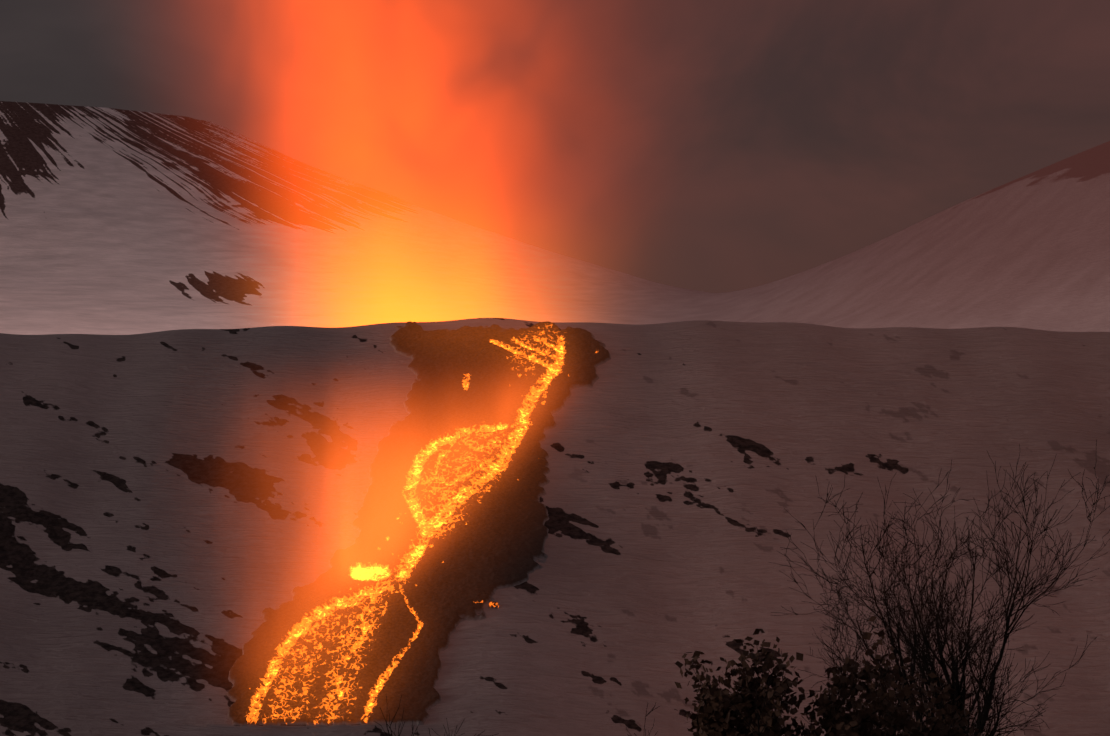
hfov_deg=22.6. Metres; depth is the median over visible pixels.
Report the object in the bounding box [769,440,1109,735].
bush
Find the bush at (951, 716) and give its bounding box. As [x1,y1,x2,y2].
[845,653,980,735]
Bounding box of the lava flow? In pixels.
[225,321,610,725]
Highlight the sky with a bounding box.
[0,0,1109,292]
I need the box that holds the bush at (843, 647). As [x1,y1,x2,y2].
[798,527,1008,735]
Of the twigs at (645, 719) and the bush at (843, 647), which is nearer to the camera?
the twigs at (645, 719)
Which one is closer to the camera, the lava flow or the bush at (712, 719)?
the bush at (712, 719)
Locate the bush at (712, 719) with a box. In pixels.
[674,616,928,735]
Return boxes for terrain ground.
[0,101,1109,735]
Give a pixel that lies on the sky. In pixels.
(710, 146)
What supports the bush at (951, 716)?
on the terrain ground
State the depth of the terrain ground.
1381.84 m

